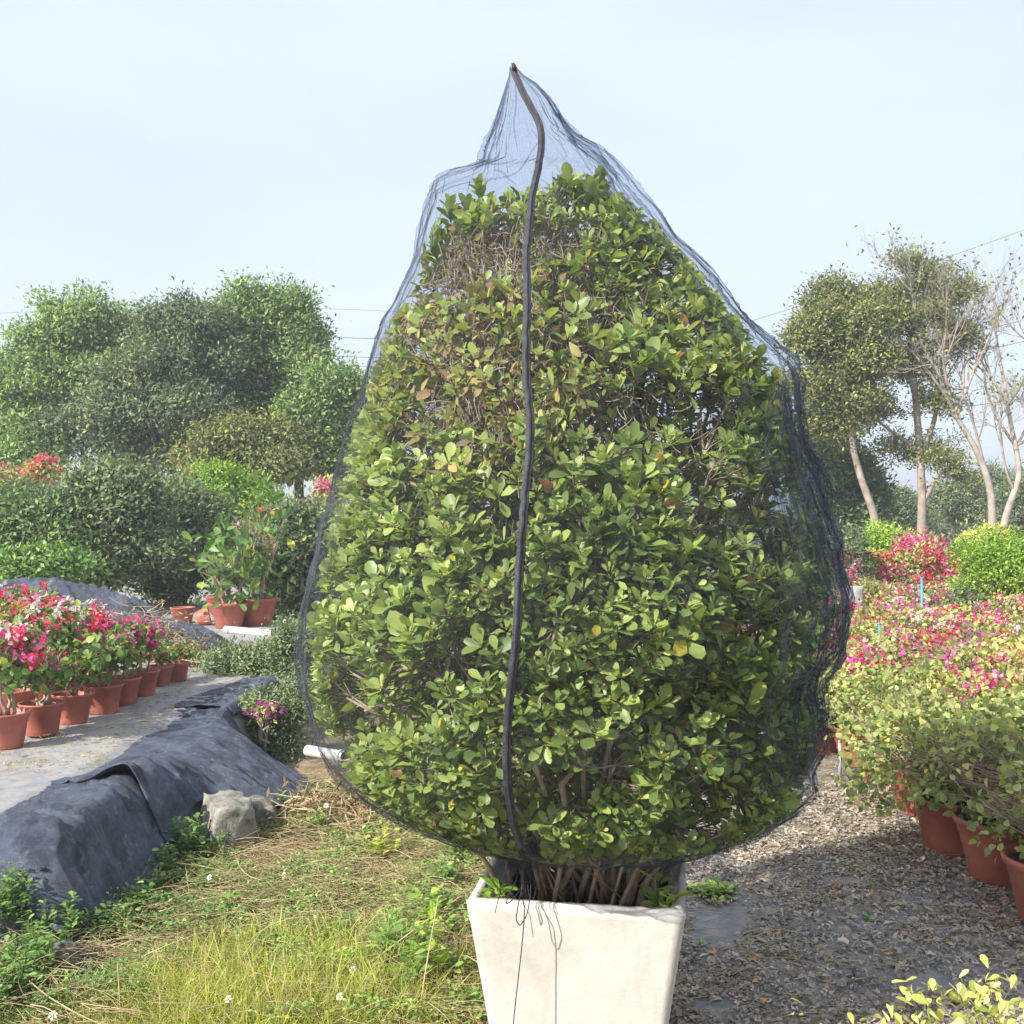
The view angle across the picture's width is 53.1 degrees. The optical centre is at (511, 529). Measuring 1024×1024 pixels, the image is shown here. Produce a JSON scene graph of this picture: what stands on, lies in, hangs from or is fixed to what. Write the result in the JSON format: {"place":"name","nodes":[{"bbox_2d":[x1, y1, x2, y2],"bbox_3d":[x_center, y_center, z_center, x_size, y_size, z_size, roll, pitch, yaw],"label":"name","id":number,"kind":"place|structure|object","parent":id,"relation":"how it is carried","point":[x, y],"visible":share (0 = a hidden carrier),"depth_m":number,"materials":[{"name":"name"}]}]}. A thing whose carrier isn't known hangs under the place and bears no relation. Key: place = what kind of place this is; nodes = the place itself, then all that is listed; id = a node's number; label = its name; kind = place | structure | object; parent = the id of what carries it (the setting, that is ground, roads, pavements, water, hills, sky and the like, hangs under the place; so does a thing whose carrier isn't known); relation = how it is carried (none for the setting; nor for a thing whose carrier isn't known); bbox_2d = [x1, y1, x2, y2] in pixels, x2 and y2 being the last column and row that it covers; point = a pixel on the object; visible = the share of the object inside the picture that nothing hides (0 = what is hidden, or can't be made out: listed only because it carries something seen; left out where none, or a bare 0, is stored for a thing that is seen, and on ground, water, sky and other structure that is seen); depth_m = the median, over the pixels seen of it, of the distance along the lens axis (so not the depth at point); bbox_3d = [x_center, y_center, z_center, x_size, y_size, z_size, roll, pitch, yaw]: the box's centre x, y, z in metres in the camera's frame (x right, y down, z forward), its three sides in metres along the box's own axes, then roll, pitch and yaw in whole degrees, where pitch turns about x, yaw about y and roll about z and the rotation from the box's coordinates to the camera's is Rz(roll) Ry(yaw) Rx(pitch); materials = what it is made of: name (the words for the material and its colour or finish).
{"place":"outdoors","nodes":[
{"label":"outdoors","id":0,"kind":"place"},
{"bbox_2d":[0,532,1005,1023],"bbox_3d":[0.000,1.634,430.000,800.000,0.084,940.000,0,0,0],"label":"ground","id":1,"kind":"structure","parent":0,"point":[308,764],"depth_m":6.76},
{"bbox_2d":[0,949,53,1016],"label":"leafy weed","id":2,"kind":"object","parent":1,"relation":"on","point":[14,978],"visible":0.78,"depth_m":3.49,"materials":[{"name":"plant"}]},
{"bbox_2d":[0,327,87,493],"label":"broadleaf tree","id":3,"kind":"object","parent":1,"relation":"on","point":[18,386],"visible":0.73,"depth_m":23.69,"materials":[{"name":"green plant"}]},
{"bbox_2d":[0,914,96,1000],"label":"leafy weed","id":4,"kind":"object","parent":1,"relation":"on","point":[36,943],"visible":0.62,"depth_m":3.68,"materials":[{"name":"plant"}]},
{"bbox_2d":[10,891,88,938],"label":"leafy weed","id":5,"kind":"object","parent":1,"relation":"on","point":[70,910],"visible":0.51,"depth_m":3.92,"materials":[{"name":"plant"}]},
{"bbox_2d":[47,938,78,982],"bbox_3d":[-1.629,1.571,3.716,0.111,0.160,0.110,4,1,-23],"label":"rock","id":6,"kind":"object","parent":1,"relation":"on","point":[61,952],"visible":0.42,"depth_m":3.68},
{"bbox_2d":[0,277,155,466],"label":"broadleaf tree","id":7,"kind":"object","parent":1,"relation":"on","point":[64,330],"visible":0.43,"depth_m":24.82,"materials":[{"name":"green plant"}]},
{"bbox_2d":[84,899,162,940],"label":"leafy weed","id":8,"kind":"object","parent":1,"relation":"on","point":[121,907],"visible":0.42,"depth_m":4.05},
{"bbox_2d":[17,276,261,476],"bbox_3d":[-8.606,-2.073,23.957,5.601,7.587,3.639,0,0,0],"label":"broadleaf tree","id":9,"kind":"object","parent":1,"relation":"on","point":[181,350],"visible":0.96,"depth_m":23.34,"materials":[{"name":"green plant"}]},
{"bbox_2d":[121,877,189,921],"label":"leafy weed","id":10,"kind":"object","parent":1,"relation":"on","point":[141,888],"visible":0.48,"depth_m":4.27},
{"bbox_2d":[0,573,405,857],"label":"raised bed","id":11,"kind":"object","parent":1,"relation":"on","point":[18,786],"visible":0.14,"depth_m":5.97,"materials":[{"name":"concrete"}]},
{"bbox_2d":[0,613,59,749],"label":"potted bougainvillea","id":12,"kind":"object","parent":11,"relation":"on","point":[16,657],"visible":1,"depth_m":5.60,"materials":[{"name":"plant"}]},
{"bbox_2d":[0,591,68,707],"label":"potted bougainvillea","id":13,"kind":"object","parent":11,"relation":"on","point":[31,613],"visible":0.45,"depth_m":6.39,"materials":[{"name":"plant"}]},
{"bbox_2d":[0,861,77,933],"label":"leafy weed","id":14,"kind":"object","parent":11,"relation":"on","point":[8,889],"visible":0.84,"depth_m":3.90,"materials":[{"name":"plant"}]},
{"bbox_2d":[0,580,80,685],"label":"potted bougainvillea","id":15,"kind":"object","parent":11,"relation":"on","point":[17,587],"visible":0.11,"depth_m":7.58,"materials":[{"name":"pink plant"}]},
{"bbox_2d":[15,452,67,493],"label":"flowering bush","id":16,"kind":"object","parent":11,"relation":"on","point":[42,471],"visible":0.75,"depth_m":19.84,"materials":[{"name":"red plant"}]},
{"bbox_2d":[10,638,87,736],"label":"potted bougainvillea","id":17,"kind":"object","parent":11,"relation":"on","point":[44,717],"visible":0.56,"depth_m":5.96,"materials":[{"name":"plant"}]},
{"bbox_2d":[0,536,105,583],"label":"bush","id":18,"kind":"object","parent":11,"relation":"on","point":[66,561],"visible":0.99,"depth_m":12.37,"materials":[{"name":"green plant"}]},
{"bbox_2d":[22,595,87,698],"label":"potted bougainvillea","id":19,"kind":"object","parent":11,"relation":"on","point":[72,624],"visible":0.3,"depth_m":6.78,"materials":[{"name":"pink plant"}]},
{"bbox_2d":[0,473,138,586],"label":"bushy tree","id":20,"kind":"object","parent":11,"relation":"on","point":[20,513],"visible":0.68,"depth_m":13.96,"materials":[{"name":"green plant"}]},
{"bbox_2d":[43,598,113,689],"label":"potted bougainvillea","id":21,"kind":"object","parent":11,"relation":"on","point":[91,623],"visible":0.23,"depth_m":7.16,"materials":[{"name":"pink plant"}]},
{"bbox_2d":[44,630,113,724],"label":"potted bougainvillea","id":22,"kind":"object","parent":11,"relation":"on","point":[76,709],"visible":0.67,"depth_m":6.32,"materials":[{"name":"plant"}]},
{"bbox_2d":[0,577,164,622],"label":"fabric heap","id":23,"kind":"object","parent":11,"relation":"on","point":[103,593],"visible":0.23,"depth_m":10.60,"materials":[{"name":"fabric"}]},
{"bbox_2d":[0,772,207,968],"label":"weed fabric","id":24,"kind":"object","parent":11,"relation":"hanging from","point":[91,842],"visible":0.77,"depth_m":4.25,"materials":[{"name":"fabric"}]},
{"bbox_2d":[65,625,145,714],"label":"potted bougainvillea","id":25,"kind":"object","parent":11,"relation":"on","point":[106,698],"visible":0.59,"depth_m":6.68,"materials":[{"name":"green plant"}]},
{"bbox_2d":[16,446,201,594],"bbox_3d":[-5.673,0.038,14.733,2.484,2.524,2.100,0,0,0],"label":"bushy tree","id":26,"kind":"object","parent":11,"relation":"on","point":[125,493],"visible":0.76,"depth_m":14.43,"materials":[{"name":"green plant"}]},
{"bbox_2d":[99,617,149,705],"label":"potted bougainvillea","id":27,"kind":"object","parent":11,"relation":"on","point":[128,694],"visible":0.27,"depth_m":7.03,"materials":[{"name":"plant"}]},
{"bbox_2d":[0,640,255,772],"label":"bed litter","id":28,"kind":"object","parent":11,"relation":"on","point":[143,721],"visible":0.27,"depth_m":6.25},
{"bbox_2d":[125,615,169,696],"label":"potted bougainvillea","id":29,"kind":"object","parent":11,"relation":"on","point":[147,684],"visible":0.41,"depth_m":7.36,"materials":[{"name":"pink plant"}]},
{"bbox_2d":[76,587,239,667],"bbox_3d":[-3.545,0.890,9.506,2.182,0.723,1.360,0,0,0],"label":"stalk heap","id":30,"kind":"object","parent":11,"relation":"on","point":[171,635],"visible":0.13,"depth_m":9.59,"materials":[{"name":"plant"}]},
{"bbox_2d":[146,641,179,685],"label":"potted bougainvillea","id":31,"kind":"object","parent":11,"relation":"on","point":[164,674],"visible":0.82,"depth_m":7.92,"materials":[{"name":"plant"}]},
{"bbox_2d":[118,617,229,659],"bbox_3d":[-3.709,1.065,10.200,1.800,0.371,1.600,0,0,0],"label":"fabric heap","id":32,"kind":"object","parent":11,"relation":"on","point":[185,624],"visible":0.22,"depth_m":10.08,"materials":[{"name":"fabric"}]},
{"bbox_2d":[162,636,196,681],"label":"potted bougainvillea","id":33,"kind":"object","parent":11,"relation":"on","point":[180,671],"visible":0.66,"depth_m":8.12,"materials":[{"name":"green plant"}]},
{"bbox_2d":[124,467,255,606],"bbox_3d":[-5.221,0.179,16.079,2.586,2.392,2.118,0,0,0],"label":"bushy tree","id":34,"kind":"object","parent":11,"relation":"on","point":[201,524],"visible":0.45,"depth_m":15.86,"materials":[{"name":"green plant"}]},
{"bbox_2d":[59,706,363,842],"bbox_3d":[-1.603,1.365,5.870,1.584,0.519,2.023,0,0,0],"label":"weed fabric","id":35,"kind":"object","parent":11,"relation":"hanging from","point":[181,766],"visible":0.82,"depth_m":5.57,"materials":[{"name":"fabric"}]},
{"bbox_2d":[174,673,279,714],"bbox_3d":[-2.140,1.233,7.719,0.576,0.145,1.745,0,0,0],"label":"weed fabric","id":36,"kind":"object","parent":11,"relation":"on","point":[220,698],"visible":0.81,"depth_m":7.36,"materials":[{"name":"fabric"}]},
{"bbox_2d":[177,516,279,628],"bbox_3d":[-3.470,0.510,12.647,1.151,1.380,1.864,0,0,0],"label":"potted jade plant","id":37,"kind":"object","parent":11,"relation":"on","point":[227,611],"visible":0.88,"depth_m":12.45,"materials":[{"name":"green plant"}]},
{"bbox_2d":[198,789,260,861],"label":"rock","id":38,"kind":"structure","parent":11,"relation":"on","point":[231,813],"depth_m":5.06,"materials":[{"name":"stone"}]},
{"bbox_2d":[191,470,313,626],"bbox_3d":[-3.342,0.212,12.985,1.362,1.977,1.718,0,0,16],"label":"potted jade plant","id":39,"kind":"object","parent":11,"relation":"on","point":[260,609],"visible":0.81,"depth_m":12.79,"materials":[{"name":"green plant"}]},
{"bbox_2d":[215,487,348,620],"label":"bushy tree","id":40,"kind":"object","parent":11,"relation":"on","point":[300,554],"visible":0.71,"depth_m":13.60,"materials":[{"name":"green plant"}]},
{"bbox_2d":[175,811,247,862],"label":"leafy weed","id":41,"kind":"object","parent":1,"relation":"on","point":[195,825],"visible":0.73,"depth_m":4.96,"materials":[{"name":"plant"}]},
{"bbox_2d":[168,454,291,530],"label":"round bush","id":42,"kind":"object","parent":1,"relation":"on","point":[236,480],"visible":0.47,"depth_m":18.80,"materials":[{"name":"green plant"}]},
{"bbox_2d":[153,399,329,580],"bbox_3d":[-5.903,-0.606,22.608,4.008,4.652,2.678,0,0,0],"label":"broadleaf tree","id":43,"kind":"object","parent":1,"relation":"on","point":[271,444],"visible":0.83,"depth_m":22.11,"materials":[{"name":"green plant"}]},
{"bbox_2d":[0,775,492,1023],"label":"grass","id":44,"kind":"structure","parent":1,"relation":"on","point":[246,997],"depth_m":3.48,"materials":[{"name":"plant"}]},
{"bbox_2d":[190,609,325,707],"bbox_3d":[-2.123,1.181,8.606,1.270,1.079,0.833,0,0,0],"label":"shrub","id":45,"kind":"object","parent":1,"relation":"on","point":[274,654],"visible":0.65,"depth_m":8.49,"materials":[{"name":"green plant"}]},
{"bbox_2d":[239,696,287,748],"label":"flowering bush","id":46,"kind":"object","parent":1,"relation":"on","point":[264,710],"visible":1,"depth_m":6.98,"materials":[{"name":"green plant"}]},
{"bbox_2d":[250,795,278,836],"bbox_3d":[-1.373,1.563,5.465,0.279,0.278,0.266,4,2,-11],"label":"rock","id":47,"kind":"object","parent":1,"relation":"on","point":[262,805],"visible":0.3,"depth_m":5.36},
{"bbox_2d":[0,779,543,1023],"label":"ground cover","id":48,"kind":"object","parent":1,"relation":"on","point":[202,925],"visible":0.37,"depth_m":4.05,"materials":[{"name":"plant"}]},
{"bbox_2d":[193,265,353,578],"bbox_3d":[-6.149,-2.463,25.121,4.790,8.367,3.169,0,0,0],"label":"broadleaf tree","id":49,"kind":"object","parent":1,"relation":"on","point":[287,330],"visible":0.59,"depth_m":24.65,"materials":[{"name":"green plant"}]},
{"bbox_2d":[230,666,323,763],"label":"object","id":50,"kind":"object","parent":1,"relation":"on","point":[284,733],"visible":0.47,"depth_m":7.13,"materials":[{"name":"green plant"}]},
{"bbox_2d":[256,351,371,501],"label":"broadleaf tree","id":51,"kind":"object","parent":1,"relation":"on","point":[326,399],"visible":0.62,"depth_m":23.09,"materials":[{"name":"green plant"}]},
{"bbox_2d":[305,471,345,513],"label":"flowering bush","id":52,"kind":"object","parent":1,"relation":"on","point":[323,484],"visible":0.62,"depth_m":18.36,"materials":[{"name":"pink plant"}]},
{"bbox_2d":[251,738,429,850],"bbox_3d":[-0.954,1.434,5.638,2.035,0.477,1.066,0,0,0],"label":"stalk heap","id":53,"kind":"object","parent":1,"relation":"on","point":[339,799],"visible":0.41,"depth_m":5.51,"materials":[{"name":"plant"}]},
{"bbox_2d":[0,757,700,1023],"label":"straw","id":54,"kind":"object","parent":1,"relation":"on","point":[271,853],"visible":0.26,"depth_m":4.17,"materials":[{"name":"plant"}]},
{"bbox_2d":[356,821,400,864],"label":"leafy weed","id":55,"kind":"object","parent":1,"relation":"on","point":[384,830],"visible":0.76,"depth_m":4.88,"materials":[{"name":"green plant"}]},
{"bbox_2d":[368,906,436,959],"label":"leafy weed","id":56,"kind":"object","parent":1,"relation":"on","point":[379,938],"visible":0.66,"depth_m":3.71,"materials":[{"name":"green plant"}]},
{"bbox_2d":[397,924,434,991],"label":"leafy weed","id":57,"kind":"object","parent":1,"relation":"on","point":[406,958],"visible":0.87,"depth_m":3.50,"materials":[{"name":"green plant"}]},
{"bbox_2d":[388,870,450,977],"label":"leafy weed","id":58,"kind":"object","parent":1,"relation":"on","point":[431,909],"visible":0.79,"depth_m":3.58,"materials":[{"name":"green plant"}]},
{"bbox_2d":[467,840,685,1023],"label":"planter","id":59,"kind":"object","parent":1,"relation":"on","point":[583,962],"visible":0.7,"depth_m":2.86,"materials":[{"name":"concrete"}]},
{"bbox_2d":[304,162,841,905],"bbox_3d":[0.173,0.017,3.067,1.552,2.261,1.394,0,0,0],"label":"evergreen shrub","id":60,"kind":"object","parent":59,"relation":"in","point":[632,632],"visible":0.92,"depth_m":2.68,"materials":[{"name":"green plant"}]},
{"bbox_2d":[294,63,855,1023],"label":"net cover","id":61,"kind":"object","parent":60,"relation":"on","point":[518,581],"visible":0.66,"depth_m":2.77,"materials":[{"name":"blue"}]},
{"bbox_2d":[638,870,692,907],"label":"sprig","id":62,"kind":"object","parent":59,"relation":"in","point":[654,900],"visible":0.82,"depth_m":2.90,"materials":[{"name":"green plant"}]},
{"bbox_2d":[251,493,1021,563],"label":"distant woods","id":63,"kind":"object","parent":1,"relation":"on","point":[946,532],"visible":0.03,"depth_m":53.72,"materials":[{"name":"green plant"}]},
{"bbox_2d":[776,410,906,587],"bbox_3d":[8.337,-0.784,26.041,3.424,5.009,2.572,0,0,-11],"label":"dark tree","id":64,"kind":"object","parent":1,"relation":"on","point":[848,502],"visible":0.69,"depth_m":25.55,"materials":[{"name":"green plant"}]},
{"bbox_2d":[759,260,925,584],"bbox_3d":[7.699,-2.293,24.007,3.571,8.026,2.701,0,0,30],"label":"broadleaf tree","id":65,"kind":"object","parent":1,"relation":"on","point":[836,385],"visible":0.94,"depth_m":23.72,"materials":[{"name":"green plant"}]},
{"bbox_2d":[859,515,918,588],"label":"round bush","id":66,"kind":"object","parent":1,"relation":"on","point":[885,533],"visible":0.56,"depth_m":16.86,"materials":[{"name":"green plant"}]},
{"bbox_2d":[851,479,954,571],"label":"tree","id":67,"kind":"object","parent":1,"relation":"on","point":[907,512],"visible":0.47,"depth_m":35.63,"materials":[{"name":"green plant"}]},
{"bbox_2d":[843,232,999,596],"bbox_3d":[9.581,-2.691,24.484,3.487,8.822,2.851,0,0,35],"label":"broadleaf tree","id":68,"kind":"object","parent":1,"relation":"on","point":[920,451],"visible":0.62,"depth_m":24.36,"materials":[{"name":"green plant"}]},
{"bbox_2d":[846,220,1023,592],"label":"bare tree","id":69,"kind":"object","parent":1,"relation":"on","point":[978,453],"visible":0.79,"depth_m":23.92,"materials":[{"name":"beige plant"}]},
{"bbox_2d":[912,466,1003,571],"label":"tree","id":70,"kind":"object","parent":1,"relation":"on","point":[956,504],"visible":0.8,"depth_m":37.62,"materials":[{"name":"green plant"}]},
{"bbox_2d":[897,233,1023,529],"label":"bare tree","id":71,"kind":"object","parent":1,"relation":"on","point":[1012,438],"visible":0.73,"depth_m":23.94,"materials":[{"name":"beige plant"}]},
{"bbox_2d":[942,518,1023,598],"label":"round bush","id":72,"kind":"object","parent":1,"relation":"on","point":[999,575],"visible":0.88,"depth_m":12.79,"materials":[{"name":"green plant"}]},
{"bbox_2d":[960,466,1023,536],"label":"tree","id":73,"kind":"object","parent":1,"relation":"on","point":[1017,514],"visible":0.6,"depth_m":35.62,"materials":[{"name":"green plant"}]},
{"bbox_2d":[0,0,1023,531],"label":"sky","id":74,"kind":"structure","parent":0,"point":[144,143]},
{"bbox_2d":[586,636,1023,1023],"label":"path","id":75,"kind":"structure","parent":0,"point":[729,920],"depth_m":4.09,"materials":[{"name":"gravel"}]},
{"bbox_2d":[686,875,740,905],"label":"path tuft","id":76,"kind":"object","parent":75,"relation":"on","point":[714,889],"visible":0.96,"depth_m":4.51,"materials":[{"name":"plant"}]},
{"bbox_2d":[794,648,865,755],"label":"potted bougainvillea","id":77,"kind":"object","parent":75,"relation":"on","point":[832,748],"visible":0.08,"depth_m":7.31,"materials":[{"name":"plant"}]},
{"bbox_2d":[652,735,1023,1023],"bbox_3d":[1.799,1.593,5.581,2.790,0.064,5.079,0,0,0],"label":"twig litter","id":78,"kind":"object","parent":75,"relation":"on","point":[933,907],"visible":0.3,"depth_m":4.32,"materials":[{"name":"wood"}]},
{"bbox_2d":[774,619,910,713],"bbox_3d":[2.825,1.159,8.678,1.010,0.907,1.247,0,0,-22],"label":"potted bougainvillea","id":79,"kind":"object","parent":75,"relation":"on","point":[853,631],"visible":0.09,"depth_m":8.52,"materials":[{"name":"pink plant"}]},
{"bbox_2d":[825,519,884,588],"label":"flowering bush","id":80,"kind":"object","parent":75,"relation":"on","point":[856,559],"visible":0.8,"depth_m":14.62,"materials":[{"name":"green plant"}]},
{"bbox_2d":[797,657,935,767],"bbox_3d":[2.378,1.242,7.132,1.138,0.741,1.072,0,0,20],"label":"potted bougainvillea","id":81,"kind":"object","parent":75,"relation":"on","point":[836,725],"visible":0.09,"depth_m":7.01,"materials":[{"name":"green plant"}]},
{"bbox_2d":[809,653,946,788],"bbox_3d":[2.291,1.202,6.429,1.038,0.820,1.050,0,0,8],"label":"potted bougainvillea","id":82,"kind":"object","parent":75,"relation":"on","point":[845,700],"visible":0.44,"depth_m":6.43,"materials":[{"name":"green plant"}]},
{"bbox_2d":[816,629,964,687],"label":"potted bougainvillea","id":83,"kind":"object","parent":75,"relation":"on","point":[878,654],"visible":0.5,"depth_m":7.43,"materials":[{"name":"plant"}]},
{"bbox_2d":[788,954,1023,1023],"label":"potted shrub","id":84,"kind":"object","parent":75,"relation":"on","point":[982,994],"visible":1,"depth_m":2.33,"materials":[{"name":"yellow plant"}]},
{"bbox_2d":[821,685,1023,857],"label":"potted bougainvillea","id":85,"kind":"object","parent":75,"relation":"on","point":[940,832],"visible":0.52,"depth_m":5.10,"materials":[{"name":"plant"}]},
{"bbox_2d":[869,527,976,594],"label":"flowering bush","id":86,"kind":"object","parent":75,"relation":"on","point":[924,555],"visible":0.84,"depth_m":14.79,"materials":[{"name":"pink plant"}]},
{"bbox_2d":[836,654,1020,816],"bbox_3d":[2.413,1.176,5.751,1.075,0.873,1.334,0,0,43],"label":"potted bougainvillea","id":87,"kind":"object","parent":75,"relation":"on","point":[909,809],"visible":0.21,"depth_m":5.77,"materials":[{"name":"green plant"}]},
{"bbox_2d":[838,686,1023,889],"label":"potted bougainvillea","id":88,"kind":"object","parent":75,"relation":"on","point":[989,869],"visible":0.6,"depth_m":4.66,"materials":[{"name":"plant"}]},
{"bbox_2d":[846,665,1023,730],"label":"potted bougainvillea","id":89,"kind":"object","parent":75,"relation":"on","point":[967,669],"visible":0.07,"depth_m":6.81,"materials":[{"name":"green plant"}]},
{"bbox_2d":[888,603,995,640],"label":"potted bougainvillea","id":90,"kind":"object","parent":75,"relation":"on","point":[916,610],"visible":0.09,"depth_m":9.79,"materials":[{"name":"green plant"}]},
{"bbox_2d":[908,583,1002,609],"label":"flowering bush","id":91,"kind":"object","parent":75,"relation":"on","point":[965,597],"visible":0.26,"depth_m":11.56,"materials":[{"name":"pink plant"}]},
{"bbox_2d":[911,609,1001,644],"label":"potted bougainvillea","id":92,"kind":"object","parent":75,"relation":"on","point":[958,622],"visible":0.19,"depth_m":9.14,"materials":[{"name":"pink plant"}]},
{"bbox_2d":[894,630,1018,680],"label":"potted bougainvillea","id":93,"kind":"object","parent":75,"relation":"on","point":[925,638],"visible":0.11,"depth_m":7.98,"materials":[{"name":"pink plant"}]},
{"bbox_2d":[907,701,1023,923],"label":"potted bougainvillea","id":94,"kind":"object","parent":75,"relation":"on","point":[1012,855],"visible":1,"depth_m":4.27,"materials":[{"name":"plant"}]},
{"bbox_2d":[912,658,1023,787],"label":"potted bougainvillea","id":95,"kind":"object","parent":75,"relation":"on","point":[990,676],"visible":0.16,"depth_m":6.13,"materials":[{"name":"plant"}]},
{"bbox_2d":[925,640,1023,692],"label":"potted bougainvillea","id":96,"kind":"object","parent":75,"relation":"on","point":[1001,653],"visible":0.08,"depth_m":7.37,"materials":[{"name":"pink plant"}]},
{"bbox_2d":[926,600,1022,631],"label":"potted bougainvillea","id":97,"kind":"object","parent":75,"relation":"on","point":[971,612],"visible":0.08,"depth_m":10.39,"materials":[{"name":"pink plant"}]},
{"bbox_2d":[931,636,1023,705],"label":"potted bougainvillea","id":98,"kind":"object","parent":75,"relation":"on","point":[981,653],"visible":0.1,"depth_m":6.97,"materials":[{"name":"green plant"}]},
{"bbox_2d":[957,613,1023,661],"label":"potted bougainvillea","id":99,"kind":"object","parent":75,"relation":"on","point":[1017,619],"visible":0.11,"depth_m":8.57,"materials":[{"name":"plant"}]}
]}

